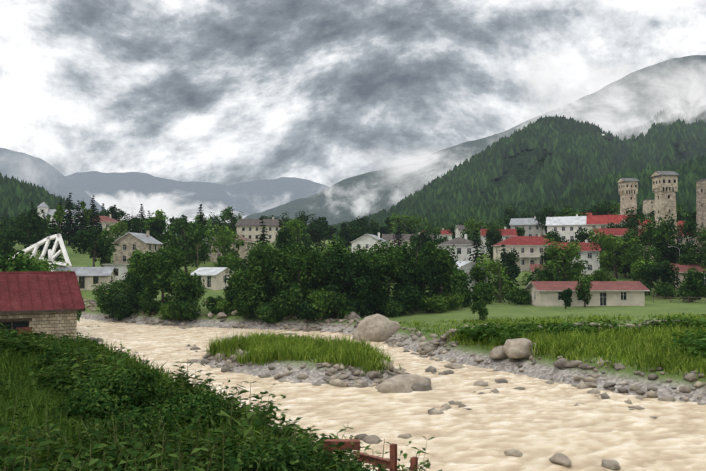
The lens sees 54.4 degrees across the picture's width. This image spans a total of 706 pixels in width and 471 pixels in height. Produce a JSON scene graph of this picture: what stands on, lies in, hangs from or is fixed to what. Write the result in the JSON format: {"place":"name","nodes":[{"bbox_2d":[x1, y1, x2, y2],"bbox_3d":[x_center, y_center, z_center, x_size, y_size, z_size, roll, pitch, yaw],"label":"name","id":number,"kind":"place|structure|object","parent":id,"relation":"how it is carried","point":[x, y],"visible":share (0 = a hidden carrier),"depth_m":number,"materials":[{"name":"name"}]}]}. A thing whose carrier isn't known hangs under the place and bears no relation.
{"place":"outdoors","nodes":[
{"label":"outdoors","id":0,"kind":"place"},
{"bbox_2d":[0,148,127,228],"bbox_3d":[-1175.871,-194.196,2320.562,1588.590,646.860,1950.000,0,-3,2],"label":"mountain","id":1,"kind":"structure","parent":0,"point":[50,178],"depth_m":2110.08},
{"bbox_2d":[86,191,246,234],"bbox_3d":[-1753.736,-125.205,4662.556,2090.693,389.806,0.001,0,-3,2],"label":"cloud","id":2,"kind":"structure","parent":0,"point":[128,203],"depth_m":4656.01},
{"bbox_2d":[117,208,245,235],"bbox_3d":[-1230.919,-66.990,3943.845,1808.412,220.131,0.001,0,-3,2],"label":"cloud","id":3,"kind":"structure","parent":0,"point":[175,215],"depth_m":3939.85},
{"bbox_2d":[65,171,328,217],"bbox_3d":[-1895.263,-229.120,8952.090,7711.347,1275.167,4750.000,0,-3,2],"label":"mountain","id":4,"kind":"structure","parent":0,"point":[250,195],"depth_m":8744.11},
{"bbox_2d":[0,0,705,186],"label":"sky","id":5,"kind":"structure","parent":0,"point":[223,92],"materials":[{"name":"grey"}]},
{"bbox_2d":[1,234,705,470],"bbox_3d":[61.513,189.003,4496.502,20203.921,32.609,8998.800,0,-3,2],"label":"ground","id":6,"kind":"structure","parent":0,"point":[460,353],"depth_m":84.12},
{"bbox_2d":[0,228,26,258],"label":"tree","id":7,"kind":"object","parent":6,"relation":"on","point":[6,245],"visible":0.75,"depth_m":150.58,"materials":[{"name":"green plant"}]},
{"bbox_2d":[0,250,48,271],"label":"bush","id":8,"kind":"object","parent":6,"relation":"on","point":[10,263],"visible":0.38,"depth_m":68.93,"materials":[{"name":"green plant"}]},
{"bbox_2d":[0,209,48,256],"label":"tree","id":9,"kind":"object","parent":6,"relation":"on","point":[30,224],"visible":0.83,"depth_m":173.41,"materials":[{"name":"green plant"}]},
{"bbox_2d":[1,233,71,270],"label":"bridge truss","id":10,"kind":"object","parent":6,"relation":"on","point":[46,241],"visible":0.54,"depth_m":120.21,"materials":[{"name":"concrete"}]},
{"bbox_2d":[0,271,84,341],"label":"house","id":11,"kind":"structure","parent":6,"relation":"on","point":[51,303],"depth_m":45.03,"materials":[{"name":"stone"},{"name":"painted metal"}]},
{"bbox_2d":[23,226,67,256],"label":"tree","id":12,"kind":"object","parent":6,"relation":"on","point":[33,239],"visible":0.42,"depth_m":160.34,"materials":[{"name":"green plant"}]},
{"bbox_2d":[31,342,74,374],"bbox_3d":[-12.155,5.594,28.858,2.514,2.164,2.630,-1,-3,20],"label":"bush","id":13,"kind":"object","parent":6,"relation":"on","point":[46,358],"visible":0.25,"depth_m":28.46,"materials":[{"name":"green plant"}]},
{"bbox_2d":[61,193,79,244],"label":"tree","id":14,"kind":"object","parent":6,"relation":"on","point":[68,224],"visible":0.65,"depth_m":202.06,"materials":[{"name":"green plant"}]},
{"bbox_2d":[70,200,89,242],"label":"tree","id":15,"kind":"object","parent":6,"relation":"on","point":[79,219],"visible":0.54,"depth_m":197.06,"materials":[{"name":"green plant"}]},
{"bbox_2d":[54,267,117,289],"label":"house","id":16,"kind":"structure","parent":6,"relation":"on","point":[88,278],"depth_m":118.96,"materials":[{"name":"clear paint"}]},
{"bbox_2d":[52,387,124,426],"bbox_3d":[-7.906,5.425,20.537,2.073,1.621,1.976,0,-3,2],"label":"bush","id":17,"kind":"object","parent":6,"relation":"on","point":[96,402],"visible":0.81,"depth_m":20.07,"materials":[{"name":"green plant"}]},
{"bbox_2d":[64,226,118,266],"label":"tree","id":18,"kind":"object","parent":6,"relation":"on","point":[85,239],"visible":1,"depth_m":144.68,"materials":[{"name":"green plant"}]},
{"bbox_2d":[91,278,133,302],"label":"bush","id":19,"kind":"object","parent":6,"relation":"on","point":[114,288],"visible":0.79,"depth_m":102.16,"materials":[{"name":"green plant"}]},
{"bbox_2d":[98,220,128,245],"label":"tree","id":20,"kind":"object","parent":6,"relation":"on","point":[115,228],"visible":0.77,"depth_m":177.48,"materials":[{"name":"green plant"}]},
{"bbox_2d":[97,293,139,320],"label":"shrub","id":21,"kind":"object","parent":6,"relation":"on","point":[119,310],"visible":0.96,"depth_m":98.94,"materials":[{"name":"green plant"}]},
{"bbox_2d":[67,363,175,413],"bbox_3d":[-7.512,5.352,22.554,3.392,2.358,2.625,2,-3,-33],"label":"bush","id":22,"kind":"object","parent":6,"relation":"on","point":[129,387],"visible":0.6,"depth_m":22.26,"materials":[{"name":"green plant"}]},
{"bbox_2d":[112,231,162,263],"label":"house","id":23,"kind":"structure","parent":6,"relation":"on","point":[129,243],"depth_m":156.27,"materials":[{"name":"stone"}]},
{"bbox_2d":[102,400,183,453],"bbox_3d":[-5.681,5.374,18.220,2.234,1.838,2.111,0,-3,2],"label":"bush","id":24,"kind":"object","parent":6,"relation":"on","point":[136,417],"visible":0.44,"depth_m":18.05,"materials":[{"name":"green plant"}]},
{"bbox_2d":[130,249,163,298],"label":"tree","id":25,"kind":"object","parent":6,"relation":"on","point":[137,285],"visible":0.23,"depth_m":105.98,"materials":[{"name":"green plant"}]},
{"bbox_2d":[145,218,177,247],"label":"tree","id":26,"kind":"object","parent":6,"relation":"on","point":[157,224],"visible":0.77,"depth_m":189.88,"materials":[{"name":"green plant"}]},
{"bbox_2d":[138,246,189,305],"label":"tree","id":27,"kind":"object","parent":6,"relation":"on","point":[167,257],"visible":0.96,"depth_m":98.43,"materials":[{"name":"green plant"}]},
{"bbox_2d":[0,327,341,468],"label":"bank grass","id":28,"kind":"structure","parent":6,"relation":"on","point":[13,366],"depth_m":22.15,"materials":[{"name":"plant"}]},
{"bbox_2d":[152,266,204,306],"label":"tree","id":29,"kind":"object","parent":6,"relation":"on","point":[175,281],"visible":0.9,"depth_m":95.70,"materials":[{"name":"green plant"}]},
{"bbox_2d":[167,298,200,320],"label":"shrub","id":30,"kind":"object","parent":6,"relation":"on","point":[188,310],"visible":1,"depth_m":92.98,"materials":[{"name":"green plant"}]},
{"bbox_2d":[161,222,211,271],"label":"tree","id":31,"kind":"object","parent":6,"relation":"on","point":[198,234],"visible":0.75,"depth_m":145.63,"materials":[{"name":"green plant"}]},
{"bbox_2d":[155,390,222,433],"bbox_3d":[-5.055,5.755,21.158,2.046,1.902,1.953,0,-3,2],"label":"bush","id":32,"kind":"object","parent":6,"relation":"on","point":[185,405],"visible":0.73,"depth_m":20.79,"materials":[{"name":"green plant"}]},
{"bbox_2d":[191,267,232,289],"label":"house","id":33,"kind":"structure","parent":6,"relation":"on","point":[213,278],"depth_m":128.06,"materials":[{"name":"beige paint"}]},
{"bbox_2d":[0,319,441,470],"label":"bushes","id":34,"kind":"object","parent":6,"relation":"on","point":[97,454],"visible":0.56,"depth_m":14.66,"materials":[{"name":"green plant"}]},
{"bbox_2d":[199,224,243,257],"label":"tree","id":35,"kind":"object","parent":6,"relation":"on","point":[227,236],"visible":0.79,"depth_m":158.22,"materials":[{"name":"green plant"}]},
{"bbox_2d":[213,253,244,272],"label":"tree","id":36,"kind":"object","parent":6,"relation":"on","point":[226,260],"visible":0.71,"depth_m":137.02,"materials":[{"name":"green plant"}]},
{"bbox_2d":[215,207,244,232],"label":"tree","id":37,"kind":"object","parent":6,"relation":"on","point":[226,214],"visible":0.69,"depth_m":264.10,"materials":[{"name":"green plant"}]},
{"bbox_2d":[211,231,256,263],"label":"house","id":38,"kind":"structure","parent":6,"relation":"on","point":[242,252],"depth_m":169.42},
{"bbox_2d":[232,295,258,318],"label":"shrub","id":39,"kind":"object","parent":6,"relation":"on","point":[243,310],"visible":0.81,"depth_m":90.57,"materials":[{"name":"green plant"}]},
{"bbox_2d":[235,217,281,242],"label":"building","id":40,"kind":"structure","parent":6,"relation":"on","point":[251,229],"depth_m":242.46,"materials":[{"name":"beige stone"}]},
{"bbox_2d":[231,240,287,313],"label":"tree","id":41,"kind":"object","parent":6,"relation":"on","point":[261,268],"visible":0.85,"depth_m":91.34,"materials":[{"name":"green plant"}]},
{"bbox_2d":[254,301,284,323],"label":"shrub","id":42,"kind":"object","parent":6,"relation":"on","point":[267,313],"visible":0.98,"depth_m":88.97,"materials":[{"name":"green plant"}]},
{"bbox_2d":[212,435,352,470],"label":"bush","id":43,"kind":"object","parent":6,"relation":"on","point":[280,457],"visible":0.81,"depth_m":13.21,"materials":[{"name":"green plant"}]},
{"bbox_2d":[267,295,298,316],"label":"shrub","id":44,"kind":"object","parent":6,"relation":"on","point":[284,309],"visible":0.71,"depth_m":89.51,"materials":[{"name":"green plant"}]},
{"bbox_2d":[277,218,305,241],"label":"tree","id":45,"kind":"object","parent":6,"relation":"on","point":[296,229],"visible":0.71,"depth_m":190.75,"materials":[{"name":"green plant"}]},
{"bbox_2d":[270,241,328,315],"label":"tree","id":46,"kind":"object","parent":6,"relation":"on","point":[302,265],"visible":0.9,"depth_m":90.38,"materials":[{"name":"green plant"}]},
{"bbox_2d":[206,329,400,375],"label":"island grass","id":47,"kind":"structure","parent":6,"relation":"on","point":[262,347],"depth_m":53.59,"materials":[{"name":"plant"}]},
{"bbox_2d":[296,298,320,320],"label":"shrub","id":48,"kind":"object","parent":6,"relation":"on","point":[305,312],"visible":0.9,"depth_m":87.40,"materials":[{"name":"green plant"}]},
{"bbox_2d":[302,287,333,317],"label":"shrub","id":49,"kind":"object","parent":6,"relation":"on","point":[323,308],"visible":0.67,"depth_m":88.03,"materials":[{"name":"green plant"}]},
{"bbox_2d":[306,222,329,246],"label":"tree","id":50,"kind":"object","parent":6,"relation":"on","point":[317,233],"visible":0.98,"depth_m":225.72,"materials":[{"name":"green plant"}]},
{"bbox_2d":[309,233,350,292],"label":"tree","id":51,"kind":"object","parent":6,"relation":"on","point":[340,251],"visible":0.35,"depth_m":93.39,"materials":[{"name":"green plant"}]},
{"bbox_2d":[317,290,359,318],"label":"shrub","id":52,"kind":"object","parent":6,"relation":"on","point":[339,301],"visible":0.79,"depth_m":87.92,"materials":[{"name":"green plant"}]},
{"bbox_2d":[321,249,377,314],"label":"tree","id":53,"kind":"object","parent":6,"relation":"on","point":[356,279],"visible":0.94,"depth_m":90.02,"materials":[{"name":"green plant"}]},
{"bbox_2d":[89,310,620,469],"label":"boulders","id":54,"kind":"object","parent":6,"relation":"on","point":[375,328],"visible":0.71,"depth_m":53.08,"materials":[{"name":"stone"}]},
{"bbox_2d":[310,457,408,470],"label":"bush","id":55,"kind":"object","parent":6,"relation":"on","point":[327,466],"visible":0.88,"depth_m":12.68,"materials":[{"name":"green plant"}]},
{"bbox_2d":[347,298,372,317],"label":"shrub","id":56,"kind":"object","parent":6,"relation":"on","point":[360,306],"visible":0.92,"depth_m":88.57,"materials":[{"name":"green plant"}]},
{"bbox_2d":[350,232,389,253],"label":"house behind trees","id":57,"kind":"structure","parent":6,"relation":"on","point":[366,241],"depth_m":191.22,"materials":[{"name":"white paint"}]},
{"bbox_2d":[324,439,417,470],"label":"rusty metal debris","id":58,"kind":"object","parent":6,"relation":"on","point":[391,463],"visible":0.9,"depth_m":12.96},
{"bbox_2d":[365,288,387,314],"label":"shrub","id":59,"kind":"object","parent":6,"relation":"on","point":[373,303],"visible":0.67,"depth_m":93.92,"materials":[{"name":"green plant"}]},
{"bbox_2d":[361,240,412,309],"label":"tree","id":60,"kind":"object","parent":6,"relation":"on","point":[390,261],"visible":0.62,"depth_m":95.22,"materials":[{"name":"green plant"}]},
{"bbox_2d":[381,300,404,316],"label":"shrub","id":61,"kind":"object","parent":6,"relation":"on","point":[392,308],"visible":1,"depth_m":90.42,"materials":[{"name":"green plant"}]},
{"bbox_2d":[83,297,705,438],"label":"gravel","id":62,"kind":"structure","parent":6,"relation":"on","point":[331,378],"depth_m":49.34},
{"bbox_2d":[391,283,424,314],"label":"shrub","id":63,"kind":"object","parent":6,"relation":"on","point":[410,296],"visible":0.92,"depth_m":91.80,"materials":[{"name":"green plant"}]},
{"bbox_2d":[389,212,426,233],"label":"tree","id":64,"kind":"object","parent":6,"relation":"on","point":[409,223],"visible":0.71,"depth_m":252.59,"materials":[{"name":"green plant"}]},
{"bbox_2d":[386,243,444,310],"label":"tree","id":65,"kind":"object","parent":6,"relation":"on","point":[423,275],"visible":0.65,"depth_m":97.27,"materials":[{"name":"green plant"}]},
{"bbox_2d":[415,294,448,312],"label":"shrub","id":66,"kind":"object","parent":6,"relation":"on","point":[433,303],"visible":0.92,"depth_m":94.47,"materials":[{"name":"green plant"}]},
{"bbox_2d":[417,240,461,297],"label":"tree","id":67,"kind":"object","parent":6,"relation":"on","point":[446,260],"visible":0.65,"depth_m":99.98,"materials":[{"name":"green plant"}]},
{"bbox_2d":[439,291,464,309],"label":"shrub","id":68,"kind":"object","parent":6,"relation":"on","point":[455,300],"visible":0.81,"depth_m":98.31,"materials":[{"name":"green plant"}]},
{"bbox_2d":[435,234,483,261],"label":"white house","id":69,"kind":"structure","parent":6,"relation":"on","point":[463,246],"depth_m":145.29,"materials":[{"name":"clear paint"}]},
{"bbox_2d":[470,285,488,321],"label":"tree","id":70,"kind":"object","parent":6,"relation":"on","point":[479,304],"visible":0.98,"depth_m":80.83,"materials":[{"name":"green plant"}]},
{"bbox_2d":[483,226,502,259],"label":"tree","id":71,"kind":"object","parent":6,"relation":"on","point":[493,237],"visible":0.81,"depth_m":196.76,"materials":[{"name":"green plant"}]},
{"bbox_2d":[474,252,516,302],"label":"tree","id":72,"kind":"object","parent":6,"relation":"on","point":[502,288],"visible":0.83,"depth_m":115.33,"materials":[{"name":"green plant"}]},
{"bbox_2d":[480,227,516,254],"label":"house","id":73,"kind":"structure","parent":6,"relation":"on","point":[507,233],"depth_m":210.93,"materials":[{"name":"white paint"}]},
{"bbox_2d":[492,250,520,278],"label":"tree","id":74,"kind":"object","parent":6,"relation":"on","point":[516,269],"visible":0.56,"depth_m":148.96,"materials":[{"name":"green plant"}]},
{"bbox_2d":[505,286,531,304],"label":"shrub","id":75,"kind":"object","parent":6,"relation":"on","point":[521,296],"visible":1,"depth_m":109.88,"materials":[{"name":"green plant"}]},
{"bbox_2d":[492,234,554,271],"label":"house","id":76,"kind":"structure","parent":6,"relation":"on","point":[529,249],"depth_m":170.61,"materials":[{"name":"white paint"}]},
{"bbox_2d":[509,216,544,235],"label":"grey house","id":77,"kind":"structure","parent":6,"relation":"on","point":[529,226],"depth_m":239.83,"materials":[{"name":"clear paint"}]},
{"bbox_2d":[522,263,558,285],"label":"tree","id":78,"kind":"object","parent":6,"relation":"on","point":[543,275],"visible":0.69,"depth_m":129.27,"materials":[{"name":"green plant"}]},
{"bbox_2d":[418,319,679,354],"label":"grass","id":79,"kind":"structure","parent":6,"relation":"on","point":[441,339],"depth_m":63.89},
{"bbox_2d":[399,311,705,378],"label":"bank grass","id":80,"kind":"structure","parent":6,"relation":"on","point":[641,348],"depth_m":53.87,"materials":[{"name":"plant"}]},
{"bbox_2d":[543,237,588,280],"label":"tree","id":81,"kind":"object","parent":6,"relation":"on","point":[572,251],"visible":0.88,"depth_m":134.41,"materials":[{"name":"green plant"}]},
{"bbox_2d":[546,214,587,241],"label":"tin house","id":82,"kind":"structure","parent":6,"relation":"on","point":[567,227],"depth_m":210.06,"materials":[{"name":"white paint"}]},
{"bbox_2d":[555,240,601,276],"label":"house","id":83,"kind":"structure","parent":6,"relation":"on","point":[589,255],"depth_m":154.41,"materials":[{"name":"white paint"}]},
{"bbox_2d":[453,312,705,361],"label":"bank weeds","id":84,"kind":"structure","parent":6,"relation":"on","point":[488,330],"depth_m":60.16,"materials":[{"name":"green plant"}]},
{"bbox_2d":[574,278,592,306],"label":"tree","id":85,"kind":"object","parent":6,"relation":"on","point":[583,290],"visible":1,"depth_m":101.99,"materials":[{"name":"green plant"}]},
{"bbox_2d":[524,281,649,306],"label":"long shed","id":86,"kind":"structure","parent":6,"relation":"on","point":[603,293],"depth_m":104.57,"materials":[{"name":"beige paint"}]},
{"bbox_2d":[579,265,616,280],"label":"tree","id":87,"kind":"object","parent":6,"relation":"on","point":[598,275],"visible":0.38,"depth_m":123.37,"materials":[{"name":"green plant"}]},
{"bbox_2d":[586,213,633,240],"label":"red house","id":88,"kind":"structure","parent":6,"relation":"on","point":[596,221],"depth_m":201.16,"materials":[{"name":"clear metal"}]},
{"bbox_2d":[587,228,641,278],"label":"tree","id":89,"kind":"object","parent":6,"relation":"on","point":[606,242],"visible":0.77,"depth_m":147.65,"materials":[{"name":"green plant"}]},
{"bbox_2d":[589,226,653,260],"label":"house","id":90,"kind":"structure","parent":6,"relation":"on","point":[615,231],"depth_m":168.60,"materials":[{"name":"metal"}]},
{"bbox_2d":[604,206,646,227],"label":"tree","id":91,"kind":"object","parent":6,"relation":"on","point":[631,220],"visible":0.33,"depth_m":181.76,"materials":[{"name":"green plant"}]},
{"bbox_2d":[617,178,638,215],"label":"tower","id":92,"kind":"structure","parent":6,"relation":"on","point":[628,189],"depth_m":201.52,"materials":[{"name":"stone"}]},
{"bbox_2d":[623,242,665,280],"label":"tree","id":93,"kind":"object","parent":6,"relation":"on","point":[635,255],"visible":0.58,"depth_m":135.73,"materials":[{"name":"green plant"}]},
{"bbox_2d":[619,213,679,259],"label":"tree","id":94,"kind":"object","parent":6,"relation":"on","point":[652,234],"visible":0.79,"depth_m":143.96,"materials":[{"name":"green plant"}]},
{"bbox_2d":[633,259,679,296],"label":"tree","id":95,"kind":"object","parent":6,"relation":"on","point":[666,271],"visible":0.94,"depth_m":125.52,"materials":[{"name":"green plant"}]},
{"bbox_2d":[650,171,678,259],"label":"tower","id":96,"kind":"structure","parent":6,"relation":"on","point":[665,186],"depth_m":154.66,"materials":[{"name":"stone"}]},
{"bbox_2d":[653,281,677,298],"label":"shrub","id":97,"kind":"object","parent":6,"relation":"on","point":[664,289],"visible":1,"depth_m":122.83,"materials":[{"name":"green plant"}]},
{"bbox_2d":[651,213,704,263],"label":"tree","id":98,"kind":"object","parent":6,"relation":"on","point":[688,227],"visible":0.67,"depth_m":143.53,"materials":[{"name":"green plant"}]},
{"bbox_2d":[670,260,705,287],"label":"house","id":99,"kind":"structure","parent":6,"relation":"on","point":[683,268],"depth_m":135.88,"materials":[{"name":"stone"}]},
{"bbox_2d":[675,267,705,301],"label":"tree","id":100,"kind":"object","parent":6,"relation":"on","point":[694,279],"visible":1,"depth_m":113.91,"materials":[{"name":"green plant"}]},
{"bbox_2d":[676,246,705,270],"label":"tree","id":101,"kind":"object","parent":6,"relation":"on","point":[687,257],"visible":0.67,"depth_m":137.16,"materials":[{"name":"green plant"}]},
{"bbox_2d":[696,179,705,257],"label":"tower","id":102,"kind":"structure","parent":6,"relation":"on","point":[701,202],"depth_m":148.12,"materials":[{"name":"stone"}]},
{"bbox_2d":[326,188,397,213],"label":"cloud","id":103,"kind":"structure","parent":0,"point":[360,203],"depth_m":999.36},
{"bbox_2d":[76,318,705,470],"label":"river water","id":104,"kind":"structure","parent":0,"point":[537,423],"depth_m":37.75,"materials":[{"name":"liquid"}]},
{"bbox_2d":[243,55,705,225],"bbox_3d":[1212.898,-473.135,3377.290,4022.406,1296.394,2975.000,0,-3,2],"label":"mountain","id":105,"kind":"structure","parent":0,"point":[340,214],"depth_m":3132.77,"materials":[{"name":"grey"}]},
{"bbox_2d":[299,142,492,213],"bbox_3d":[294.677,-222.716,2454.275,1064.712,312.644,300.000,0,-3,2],"label":"cloud","id":106,"kind":"structure","parent":105,"relation":"attached to","point":[418,163],"depth_m":2432.82,"materials":[{"name":"white"}]},
{"bbox_2d":[482,120,682,193],"bbox_3d":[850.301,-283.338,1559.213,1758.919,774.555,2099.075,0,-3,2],"label":"mountain","id":107,"kind":"structure","parent":0,"point":[519,171],"depth_m":920.51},
{"bbox_2d":[327,110,705,240],"bbox_3d":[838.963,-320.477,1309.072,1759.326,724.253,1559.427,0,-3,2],"label":"forest","id":108,"kind":"object","parent":107,"relation":"on","point":[580,151],"depth_m":926.06,"materials":[{"name":"plant"}]},
{"bbox_2d":[537,81,672,136],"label":"cloud","id":109,"kind":"structure","parent":107,"relation":"attached to","point":[604,118],"depth_m":1301.28,"materials":[{"name":"white"}]},
{"bbox_2d":[483,55,705,149],"bbox_3d":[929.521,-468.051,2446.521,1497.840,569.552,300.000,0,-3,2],"label":"cloud","id":110,"kind":"structure","parent":0,"point":[545,77],"depth_m":2440.10,"materials":[{"name":"white"}]},
{"bbox_2d":[652,66,705,120],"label":"cloud","id":111,"kind":"structure","parent":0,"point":[682,94],"depth_m":1303.64,"materials":[{"name":"white"}]},
{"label":"mountain","id":112,"kind":"structure","parent":0,"visible":0},
{"bbox_2d":[0,172,122,236],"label":"forest","id":113,"kind":"object","parent":112,"relation":"on","point":[17,197],"visible":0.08,"depth_m":612.83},
{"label":"mountain spur","id":114,"kind":"object","parent":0,"visible":0},
{"bbox_2d":[378,155,705,238],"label":"forested hill","id":115,"kind":"structure","parent":114,"relation":"on","point":[588,194],"depth_m":523.37,"materials":[{"name":"plant"}]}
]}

